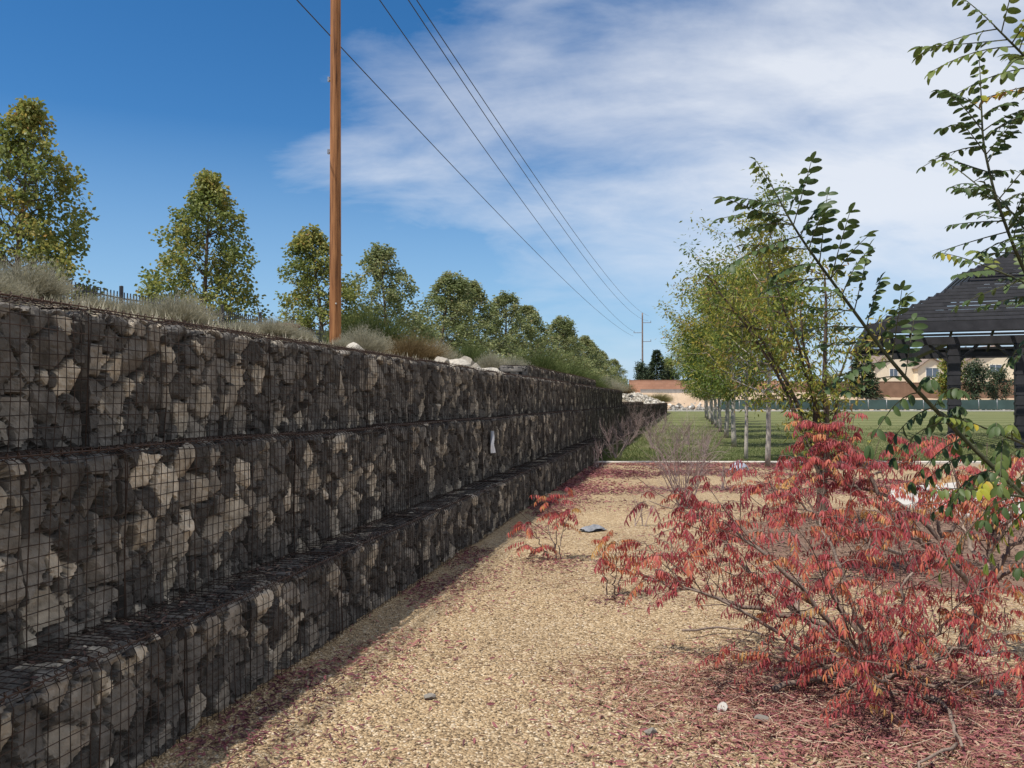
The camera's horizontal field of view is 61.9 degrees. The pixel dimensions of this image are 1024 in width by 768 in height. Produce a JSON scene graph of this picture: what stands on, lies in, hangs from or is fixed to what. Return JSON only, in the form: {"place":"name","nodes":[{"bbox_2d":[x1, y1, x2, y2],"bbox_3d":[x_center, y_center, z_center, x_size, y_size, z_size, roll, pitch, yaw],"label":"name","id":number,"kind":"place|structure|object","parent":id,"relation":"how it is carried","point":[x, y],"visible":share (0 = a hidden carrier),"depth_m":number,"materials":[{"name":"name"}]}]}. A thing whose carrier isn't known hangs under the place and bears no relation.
{"place":"outdoors","nodes":[
{"label":"outdoors","id":0,"kind":"place"},
{"bbox_2d":[8,301,661,402],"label":"terrace","id":1,"kind":"structure","parent":0,"point":[623,400],"depth_m":9.10,"materials":[{"name":"soil"}]},
{"bbox_2d":[0,270,41,298],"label":"rabbitbrush","id":2,"kind":"object","parent":1,"relation":"on","point":[5,288],"visible":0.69,"depth_m":7.94,"materials":[{"name":"plant"}]},
{"bbox_2d":[0,252,83,300],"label":"rabbitbrush","id":3,"kind":"object","parent":1,"relation":"on","point":[45,284],"visible":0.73,"depth_m":8.52,"materials":[{"name":"plant"}]},
{"bbox_2d":[0,95,106,302],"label":"sycamore tree","id":4,"kind":"object","parent":1,"relation":"on","point":[26,117],"visible":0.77,"depth_m":22.67,"materials":[{"name":"green plant"}]},
{"bbox_2d":[64,289,127,310],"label":"rabbitbrush","id":5,"kind":"object","parent":1,"relation":"on","point":[109,302],"visible":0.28,"depth_m":9.67,"materials":[{"name":"plant"}]},
{"bbox_2d":[111,294,154,313],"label":"rabbitbrush","id":6,"kind":"object","parent":1,"relation":"on","point":[125,305],"visible":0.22,"depth_m":9.31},
{"bbox_2d":[125,286,228,325],"bbox_3d":[-3.639,-0.818,9.274,1.099,0.486,1.039,0,-1,-13],"label":"rabbitbrush","id":7,"kind":"object","parent":1,"relation":"on","point":[192,313],"visible":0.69,"depth_m":9.05,"materials":[{"name":"plant"}]},
{"bbox_2d":[134,168,273,325],"bbox_3d":[-11.250,-4.224,31.398,4.942,7.339,6.308,0,-1,-9],"label":"sycamore tree","id":8,"kind":"object","parent":1,"relation":"on","point":[210,190],"visible":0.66,"depth_m":30.64,"materials":[{"name":"green plant"}]},
{"bbox_2d":[1,267,452,351],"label":"picket fence","id":9,"kind":"object","parent":1,"relation":"on","point":[219,314],"visible":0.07,"depth_m":25.86,"materials":[{"name":"black metal"}]},
{"bbox_2d":[216,316,264,337],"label":"rabbitbrush","id":10,"kind":"object","parent":1,"relation":"on","point":[243,327],"visible":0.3,"depth_m":10.98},
{"bbox_2d":[234,314,309,337],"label":"rabbitbrush","id":11,"kind":"object","parent":1,"relation":"on","point":[275,327],"visible":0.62,"depth_m":11.88,"materials":[{"name":"plant"}]},
{"bbox_2d":[289,327,317,342],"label":"rabbitbrush","id":12,"kind":"object","parent":1,"relation":"on","point":[310,337],"visible":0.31,"depth_m":12.95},
{"bbox_2d":[0,289,627,399],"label":"dry grass","id":13,"kind":"structure","parent":1,"relation":"on","point":[66,300],"depth_m":8.67,"materials":[{"name":"plant"}]},
{"bbox_2d":[266,223,372,342],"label":"sycamore tree","id":14,"kind":"object","parent":1,"relation":"on","point":[305,241],"visible":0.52,"depth_m":41.59,"materials":[{"name":"green plant"}]},
{"bbox_2d":[327,0,340,343],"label":"utility pole","id":15,"kind":"object","parent":1,"relation":"on","point":[334,80],"visible":0.94,"depth_m":19.78,"materials":[{"name":"brown wood"}]},
{"bbox_2d":[379,0,630,329],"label":"power cable","id":16,"kind":"object","parent":15,"relation":"attached to","point":[472,132],"visible":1,"depth_m":37.01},
{"bbox_2d":[408,0,646,320],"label":"power cable","id":17,"kind":"object","parent":15,"relation":"attached to","point":[497,133],"visible":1,"depth_m":37.80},
{"bbox_2d":[416,0,645,314],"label":"power cable","id":18,"kind":"object","parent":15,"relation":"hanging from","point":[499,123],"visible":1,"depth_m":37.13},
{"bbox_2d":[334,324,396,353],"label":"rabbitbrush","id":19,"kind":"object","parent":1,"relation":"on","point":[368,342],"visible":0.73,"depth_m":15.37,"materials":[{"name":"plant"}]},
{"bbox_2d":[316,296,422,351],"bbox_3d":[-3.589,-1.474,21.145,2.666,1.602,2.600,0,-1,-13],"label":"rabbitbrush","id":20,"kind":"object","parent":1,"relation":"on","point":[369,321],"visible":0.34,"depth_m":20.65,"materials":[{"name":"plant"}]},
{"bbox_2d":[350,241,441,344],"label":"sycamore tree","id":21,"kind":"object","parent":1,"relation":"on","point":[379,256],"visible":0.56,"depth_m":50.79,"materials":[{"name":"green plant"}]},
{"bbox_2d":[382,328,454,360],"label":"rabbitbrush","id":22,"kind":"object","parent":1,"relation":"on","point":[422,350],"visible":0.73,"depth_m":17.25,"materials":[{"name":"plant"}]},
{"bbox_2d":[420,336,462,359],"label":"rabbitbrush","id":23,"kind":"object","parent":1,"relation":"on","point":[452,356],"visible":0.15,"depth_m":19.95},
{"bbox_2d":[401,270,503,356],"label":"sycamore tree","id":24,"kind":"object","parent":1,"relation":"on","point":[453,284],"visible":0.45,"depth_m":61.58,"materials":[{"name":"green plant"}]},
{"bbox_2d":[449,359,470,366],"bbox_3d":[-1.145,-0.351,17.191,0.639,0.312,0.403,0,-1,-12],"label":"boulder","id":25,"kind":"object","parent":1,"relation":"on","point":[464,362],"visible":0.4,"depth_m":17.08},
{"bbox_2d":[449,339,495,363],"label":"rabbitbrush","id":26,"kind":"object","parent":1,"relation":"on","point":[474,356],"visible":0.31,"depth_m":25.87,"materials":[{"name":"plant"}]},
{"bbox_2d":[430,279,526,361],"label":"sycamore tree","id":27,"kind":"object","parent":1,"relation":"on","point":[480,319],"visible":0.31,"depth_m":70.28,"materials":[{"name":"green plant"}]},
{"bbox_2d":[476,348,509,368],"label":"rabbitbrush","id":28,"kind":"object","parent":1,"relation":"on","point":[491,363],"visible":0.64,"depth_m":22.86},
{"bbox_2d":[481,290,550,360],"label":"sycamore tree","id":29,"kind":"object","parent":1,"relation":"on","point":[503,299],"visible":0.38,"depth_m":79.90,"materials":[{"name":"green plant"}]},
{"bbox_2d":[500,355,533,365],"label":"rabbitbrush","id":30,"kind":"object","parent":1,"relation":"on","point":[512,362],"visible":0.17,"depth_m":23.93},
{"bbox_2d":[501,346,577,373],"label":"rabbitbrush","id":31,"kind":"object","parent":1,"relation":"on","point":[542,362],"visible":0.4,"depth_m":29.61,"materials":[{"name":"plant"}]},
{"bbox_2d":[507,305,579,367],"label":"sycamore tree","id":32,"kind":"object","parent":1,"relation":"on","point":[528,309],"visible":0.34,"depth_m":91.86,"materials":[{"name":"green plant"}]},
{"bbox_2d":[533,315,597,375],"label":"sycamore tree","id":33,"kind":"object","parent":1,"relation":"on","point":[562,323],"visible":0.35,"depth_m":102.46,"materials":[{"name":"green plant"}]},
{"bbox_2d":[558,359,597,378],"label":"rabbitbrush","id":34,"kind":"object","parent":1,"relation":"on","point":[582,372],"visible":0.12,"depth_m":35.61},
{"bbox_2d":[549,329,609,378],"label":"sycamore tree","id":35,"kind":"object","parent":1,"relation":"on","point":[582,350],"visible":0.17,"depth_m":113.48,"materials":[{"name":"green plant"}]},
{"bbox_2d":[570,335,615,380],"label":"sycamore tree","id":36,"kind":"object","parent":1,"relation":"on","point":[585,339],"visible":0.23,"depth_m":125.17,"materials":[{"name":"green plant"}]},
{"bbox_2d":[587,370,615,389],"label":"rabbitbrush","id":37,"kind":"object","parent":1,"relation":"on","point":[601,384],"visible":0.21,"depth_m":43.68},
{"bbox_2d":[586,342,619,384],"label":"sycamore tree","id":38,"kind":"object","parent":1,"relation":"on","point":[606,366],"visible":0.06,"depth_m":137.41,"materials":[{"name":"green plant"}]},
{"bbox_2d":[593,350,627,385],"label":"sycamore tree","id":39,"kind":"object","parent":1,"relation":"on","point":[610,364],"visible":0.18,"depth_m":149.61,"materials":[{"name":"green plant"}]},
{"bbox_2d":[595,375,630,392],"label":"rabbitbrush","id":40,"kind":"object","parent":1,"relation":"on","point":[614,385],"visible":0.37,"depth_m":55.68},
{"bbox_2d":[607,358,629,387],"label":"sycamore tree","id":41,"kind":"object","parent":1,"relation":"on","point":[614,361],"visible":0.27,"depth_m":162.94,"materials":[{"name":"green plant"}]},
{"bbox_2d":[622,391,664,403],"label":"rock rubble","id":42,"kind":"object","parent":1,"relation":"on","point":[640,397],"visible":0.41,"depth_m":85.67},
{"bbox_2d":[297,0,624,331],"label":"power cable","id":43,"kind":"object","parent":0,"point":[428,140],"visible":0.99,"depth_m":34.55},
{"bbox_2d":[0,0,1023,386],"label":"sky","id":44,"kind":"structure","parent":0,"point":[631,116],"materials":[{"name":"blue"}]},
{"bbox_2d":[137,463,1023,767],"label":"gravel path","id":45,"kind":"structure","parent":0,"point":[609,515],"depth_m":5.67,"materials":[{"name":"gravel"}]},
{"bbox_2d":[0,438,602,767],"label":"gabion wall","id":46,"kind":"structure","parent":45,"relation":"on","point":[124,703],"depth_m":4.70,"materials":[{"name":"stone"}]},
{"bbox_2d":[0,442,584,705],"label":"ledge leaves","id":47,"kind":"object","parent":46,"relation":"on","point":[164,617],"visible":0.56,"depth_m":4.58,"materials":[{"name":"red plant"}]},
{"bbox_2d":[505,487,580,561],"bbox_3d":[0.332,1.504,9.120,0.818,0.803,0.692,0,-1,0],"label":"sumac bush","id":48,"kind":"object","parent":45,"relation":"on","point":[556,514],"visible":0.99,"depth_m":9.06,"materials":[{"name":"red plant"}]},
{"bbox_2d":[151,462,1023,767],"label":"fallen leaves","id":49,"kind":"object","parent":45,"relation":"on","point":[581,488],"depth_m":4.74,"materials":[{"name":"plant"}]},
{"bbox_2d":[579,524,606,531],"bbox_3d":[1.050,1.849,11.045,0.370,0.071,0.225,1,-1,-33],"label":"grey rag","id":50,"kind":"object","parent":45,"relation":"on","point":[593,527],"visible":1,"depth_m":10.97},
{"bbox_2d":[592,439,603,466],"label":"dead shrub","id":51,"kind":"object","parent":45,"relation":"on","point":[597,456],"visible":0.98,"depth_m":21.81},
{"bbox_2d":[591,530,652,594],"bbox_3d":[0.969,1.574,7.425,0.577,0.559,0.481,0,-1,0],"label":"sumac bush","id":52,"kind":"object","parent":45,"relation":"on","point":[604,559],"visible":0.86,"depth_m":7.41,"materials":[{"name":"red plant"}]},
{"bbox_2d":[631,497,652,526],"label":"dead shrub","id":53,"kind":"object","parent":45,"relation":"on","point":[641,513],"visible":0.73,"depth_m":11.52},
{"bbox_2d":[629,408,730,508],"bbox_3d":[2.637,1.156,13.399,1.618,1.636,1.771,-1,-1,37],"label":"dead shrub","id":54,"kind":"object","parent":45,"relation":"on","point":[690,471],"visible":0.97,"depth_m":13.35,"materials":[{"name":"plant"}]},
{"bbox_2d":[682,626,814,647],"bbox_3d":[1.726,1.731,6.080,0.925,0.123,0.493,-1,-1,25],"label":"fallen branch","id":55,"kind":"object","parent":45,"relation":"on","point":[715,627],"visible":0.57,"depth_m":6.12,"materials":[{"name":"wood"}]},
{"bbox_2d":[729,470,801,507],"bbox_3d":[4.020,1.687,13.292,1.042,0.673,0.697,0,-1,-14],"label":"sumac bush","id":56,"kind":"object","parent":45,"relation":"on","point":[757,489],"visible":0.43,"depth_m":13.31,"materials":[{"name":"red plant"}]},
{"bbox_2d":[675,162,856,466],"bbox_3d":[6.469,-1.594,22.255,5.237,7.482,4.445,0,-1,-1],"label":"young tree","id":57,"kind":"object","parent":45,"relation":"on","point":[791,290],"visible":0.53,"depth_m":21.67,"materials":[{"name":"green plant"}]},
{"bbox_2d":[777,568,805,613],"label":"dead shrub","id":58,"kind":"object","parent":45,"relation":"on","point":[795,591],"visible":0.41,"depth_m":6.65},
{"bbox_2d":[612,455,1023,734],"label":"sumac bush","id":59,"kind":"object","parent":45,"relation":"on","point":[873,661],"visible":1,"depth_m":4.84,"materials":[{"name":"red plant"}]},
{"bbox_2d":[822,675,905,702],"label":"fallen branch","id":60,"kind":"object","parent":45,"relation":"on","point":[853,684],"visible":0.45,"depth_m":4.89,"materials":[{"name":"wood"}]},
{"bbox_2d":[711,0,1023,583],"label":"locust tree","id":61,"kind":"object","parent":45,"relation":"on","point":[986,482],"visible":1,"depth_m":2.34,"materials":[{"name":"green plant"}]},
{"bbox_2d":[723,510,1023,594],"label":"mulch bed","id":62,"kind":"object","parent":45,"relation":"on","point":[897,578],"visible":0.23,"depth_m":9.49,"materials":[{"name":"wood"}]},
{"bbox_2d":[667,247,898,524],"bbox_3d":[3.666,0.053,11.261,2.963,3.767,1.899,0,-1,0],"label":"young tree","id":63,"kind":"object","parent":62,"relation":"on","point":[814,386],"visible":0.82,"depth_m":11.32,"materials":[{"name":"green plant"}]},
{"bbox_2d":[721,411,1023,564],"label":"sumac bush","id":64,"kind":"object","parent":62,"relation":"on","point":[849,455],"visible":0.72,"depth_m":8.27,"materials":[{"name":"red plant"}]},
{"bbox_2d":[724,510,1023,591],"bbox_3d":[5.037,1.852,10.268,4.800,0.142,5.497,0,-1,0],"label":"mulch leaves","id":65,"kind":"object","parent":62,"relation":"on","point":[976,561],"visible":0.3,"depth_m":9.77,"materials":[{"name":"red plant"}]},
{"bbox_2d":[913,742,958,767],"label":"fallen branch","id":66,"kind":"object","parent":45,"relation":"on","point":[951,748],"visible":1,"depth_m":3.94,"materials":[{"name":"wood"}]},
{"bbox_2d":[852,433,1023,653],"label":"sumac bush","id":67,"kind":"object","parent":45,"relation":"on","point":[992,541],"visible":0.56,"depth_m":5.50,"materials":[{"name":"red plant"}]},
{"bbox_2d":[894,675,984,747],"bbox_3d":[2.167,1.685,4.475,0.466,0.233,0.679,-1,-1,37],"label":"fallen branch","id":68,"kind":"object","parent":45,"relation":"on","point":[939,701],"visible":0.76,"depth_m":4.62,"materials":[{"name":"wood"}]},
{"bbox_2d":[599,411,1023,460],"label":"lawn","id":69,"kind":"structure","parent":0,"point":[989,418],"depth_m":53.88,"materials":[{"name":"plant"}]},
{"bbox_2d":[589,420,647,458],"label":"dead shrub","id":70,"kind":"object","parent":69,"relation":"on","point":[610,432],"visible":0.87,"depth_m":24.26,"materials":[{"name":"plant"}]},
{"bbox_2d":[613,414,646,444],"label":"dead shrub","id":71,"kind":"object","parent":69,"relation":"on","point":[638,424],"visible":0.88,"depth_m":32.07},
{"bbox_2d":[601,410,666,449],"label":"gabion wall","id":72,"kind":"structure","parent":69,"relation":"on","point":[652,418],"depth_m":38.77,"materials":[{"name":"stone"}]},
{"bbox_2d":[0,403,666,668],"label":"gabion wall","id":73,"kind":"structure","parent":72,"relation":"on","point":[93,537],"depth_m":5.10,"materials":[{"name":"stone"}]},
{"bbox_2d":[0,290,622,456],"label":"gabion wall","id":74,"kind":"structure","parent":73,"relation":"on","point":[77,376],"depth_m":5.47,"materials":[{"name":"stone"}]},
{"bbox_2d":[498,364,595,385],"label":"gabion wall","id":75,"kind":"structure","parent":74,"relation":"on","point":[528,370],"depth_m":19.97,"materials":[{"name":"stone"}]},
{"bbox_2d":[624,402,648,436],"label":"dead shrub","id":76,"kind":"object","parent":69,"relation":"on","point":[635,423],"visible":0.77,"depth_m":39.49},
{"bbox_2d":[637,417,665,448],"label":"dead shrub","id":77,"kind":"object","parent":69,"relation":"on","point":[649,431],"visible":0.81,"depth_m":29.84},
{"bbox_2d":[644,410,674,432],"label":"dead shrub","id":78,"kind":"object","parent":69,"relation":"on","point":[665,422],"visible":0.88,"depth_m":44.71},
{"bbox_2d":[650,423,684,453],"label":"dead shrub","id":79,"kind":"object","parent":69,"relation":"on","point":[671,446],"visible":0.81,"depth_m":26.57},
{"bbox_2d":[671,413,704,444],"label":"dead shrub","id":80,"kind":"object","parent":69,"relation":"on","point":[688,430],"visible":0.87,"depth_m":32.80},
{"bbox_2d":[668,355,708,419],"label":"young tree","id":81,"kind":"object","parent":69,"relation":"on","point":[707,416],"visible":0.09,"depth_m":76.92,"materials":[{"name":"green plant"}]},
{"bbox_2d":[683,423,726,456],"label":"dead shrub","id":82,"kind":"object","parent":69,"relation":"on","point":[705,440],"visible":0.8,"depth_m":25.47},
{"bbox_2d":[664,315,746,423],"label":"young tree","id":83,"kind":"object","parent":69,"relation":"on","point":[712,414],"visible":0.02,"depth_m":60.93,"materials":[{"name":"green plant"}]},
{"bbox_2d":[659,315,752,427],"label":"young tree","id":84,"kind":"object","parent":69,"relation":"on","point":[715,413],"visible":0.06,"depth_m":53.44,"materials":[{"name":"green plant"}]},
{"bbox_2d":[665,300,772,431],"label":"young tree","id":85,"kind":"object","parent":69,"relation":"on","point":[719,409],"visible":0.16,"depth_m":45.85,"materials":[{"name":"green plant"}]},
{"bbox_2d":[653,244,804,446],"bbox_3d":[7.932,-1.431,31.340,5.786,7.518,5.169,0,-1,14],"label":"young tree","id":86,"kind":"object","parent":69,"relation":"on","point":[708,383],"visible":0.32,"depth_m":31.30,"materials":[{"name":"green plant"}]},
{"bbox_2d":[655,258,811,437],"bbox_3d":[10.184,-1.666,38.266,6.567,8.262,5.540,-1,-2,43],"label":"young tree","id":87,"kind":"object","parent":69,"relation":"on","point":[727,415],"visible":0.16,"depth_m":38.38,"materials":[{"name":"green plant"}]},
{"bbox_2d":[677,222,801,459],"bbox_3d":[6.865,-1.337,24.579,3.590,7.057,3.029,1,-1,-35],"label":"young tree","id":88,"kind":"object","parent":69,"relation":"on","point":[727,369],"visible":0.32,"depth_m":24.31,"materials":[{"name":"green plant"}]},
{"bbox_2d":[667,410,1013,410],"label":"kerb","id":89,"kind":"structure","parent":69,"relation":"on","point":[849,410],"depth_m":137.34,"materials":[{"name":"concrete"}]},
{"bbox_2d":[721,399,1013,409],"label":"screen fence","id":90,"kind":"object","parent":69,"relation":"on","point":[886,404],"visible":0.4,"depth_m":138.93,"materials":[{"name":"grey metal"}]},
{"bbox_2d":[853,248,1023,448],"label":"pergola","id":91,"kind":"object","parent":69,"relation":"on","point":[935,310],"visible":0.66,"depth_m":30.73,"materials":[{"name":"paint"}]},
{"bbox_2d":[635,392,1013,409],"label":"hillside","id":92,"kind":"structure","parent":0,"point":[681,398],"depth_m":148.26,"materials":[{"name":"soil"}]},
{"bbox_2d":[633,359,652,379],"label":"round tree","id":93,"kind":"object","parent":92,"relation":"on","point":[642,372],"visible":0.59,"depth_m":165.82,"materials":[{"name":"green plant"}]},
{"bbox_2d":[647,349,669,379],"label":"conifer tree","id":94,"kind":"object","parent":92,"relation":"on","point":[656,359],"visible":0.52,"depth_m":167.47,"materials":[{"name":"green plant"}]},
{"bbox_2d":[646,392,673,401],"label":"bank brush","id":95,"kind":"object","parent":92,"relation":"on","point":[665,397],"visible":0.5,"depth_m":145.84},
{"bbox_2d":[629,380,788,391],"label":"block wall","id":96,"kind":"structure","parent":92,"relation":"on","point":[638,385],"depth_m":160.03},
{"bbox_2d":[640,389,779,392],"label":"wall","id":97,"kind":"structure","parent":92,"relation":"on","point":[661,390],"depth_m":152.50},
{"bbox_2d":[667,402,1013,409],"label":"riprap","id":98,"kind":"object","parent":92,"relation":"on","point":[681,407],"visible":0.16,"depth_m":140.37,"materials":[{"name":"stone"}]},
{"bbox_2d":[844,348,885,398],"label":"conifer tree","id":99,"kind":"object","parent":92,"relation":"on","point":[869,391],"visible":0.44,"depth_m":148.88,"materials":[{"name":"green plant"}]},
{"bbox_2d":[848,355,943,381],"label":"house","id":100,"kind":"structure","parent":92,"relation":"on","point":[922,369],"depth_m":178.05,"materials":[{"name":"beige paint"}]},
{"bbox_2d":[926,368,938,377],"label":"window","id":101,"kind":"structure","parent":100,"relation":"in","point":[929,371],"depth_m":176.24,"materials":[{"name":"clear glass"}]},
{"bbox_2d":[789,381,1013,398],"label":"block wall","id":102,"kind":"structure","parent":92,"relation":"on","point":[898,389],"depth_m":160.01,"materials":[{"name":"concrete"}]},
{"bbox_2d":[932,358,967,399],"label":"round tree","id":103,"kind":"object","parent":92,"relation":"on","point":[942,380],"visible":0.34,"depth_m":146.92,"materials":[{"name":"green plant"}]},
{"bbox_2d":[939,345,1013,381],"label":"house","id":104,"kind":"structure","parent":92,"relation":"on","point":[995,362],"depth_m":175.12,"materials":[{"name":"beige paint"}]},
{"bbox_2d":[961,358,993,399],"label":"round tree","id":105,"kind":"object","parent":92,"relation":"on","point":[975,370],"visible":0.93,"depth_m":145.24,"materials":[{"name":"green plant"}]},
{"bbox_2d":[983,364,1013,402],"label":"round tree","id":106,"kind":"object","parent":92,"relation":"on","point":[992,389],"visible":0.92,"depth_m":147.36,"materials":[{"name":"green plant"}]},
{"bbox_2d":[859,463,1023,466],"bbox_3d":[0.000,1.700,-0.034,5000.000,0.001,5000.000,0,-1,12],"label":"ground","id":107,"kind":"structure","parent":0,"point":[972,464],"depth_m":22.87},
{"bbox_2d":[599,461,1022,462],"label":"kerb","id":108,"kind":"structure","parent":107,"relation":"on","point":[756,461],"depth_m":23.29,"materials":[{"name":"concrete"}]},
{"bbox_2d":[888,482,1023,524],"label":"path","id":109,"kind":"structure","parent":0,"point":[905,502],"depth_m":14.29,"materials":[{"name":"concrete"}]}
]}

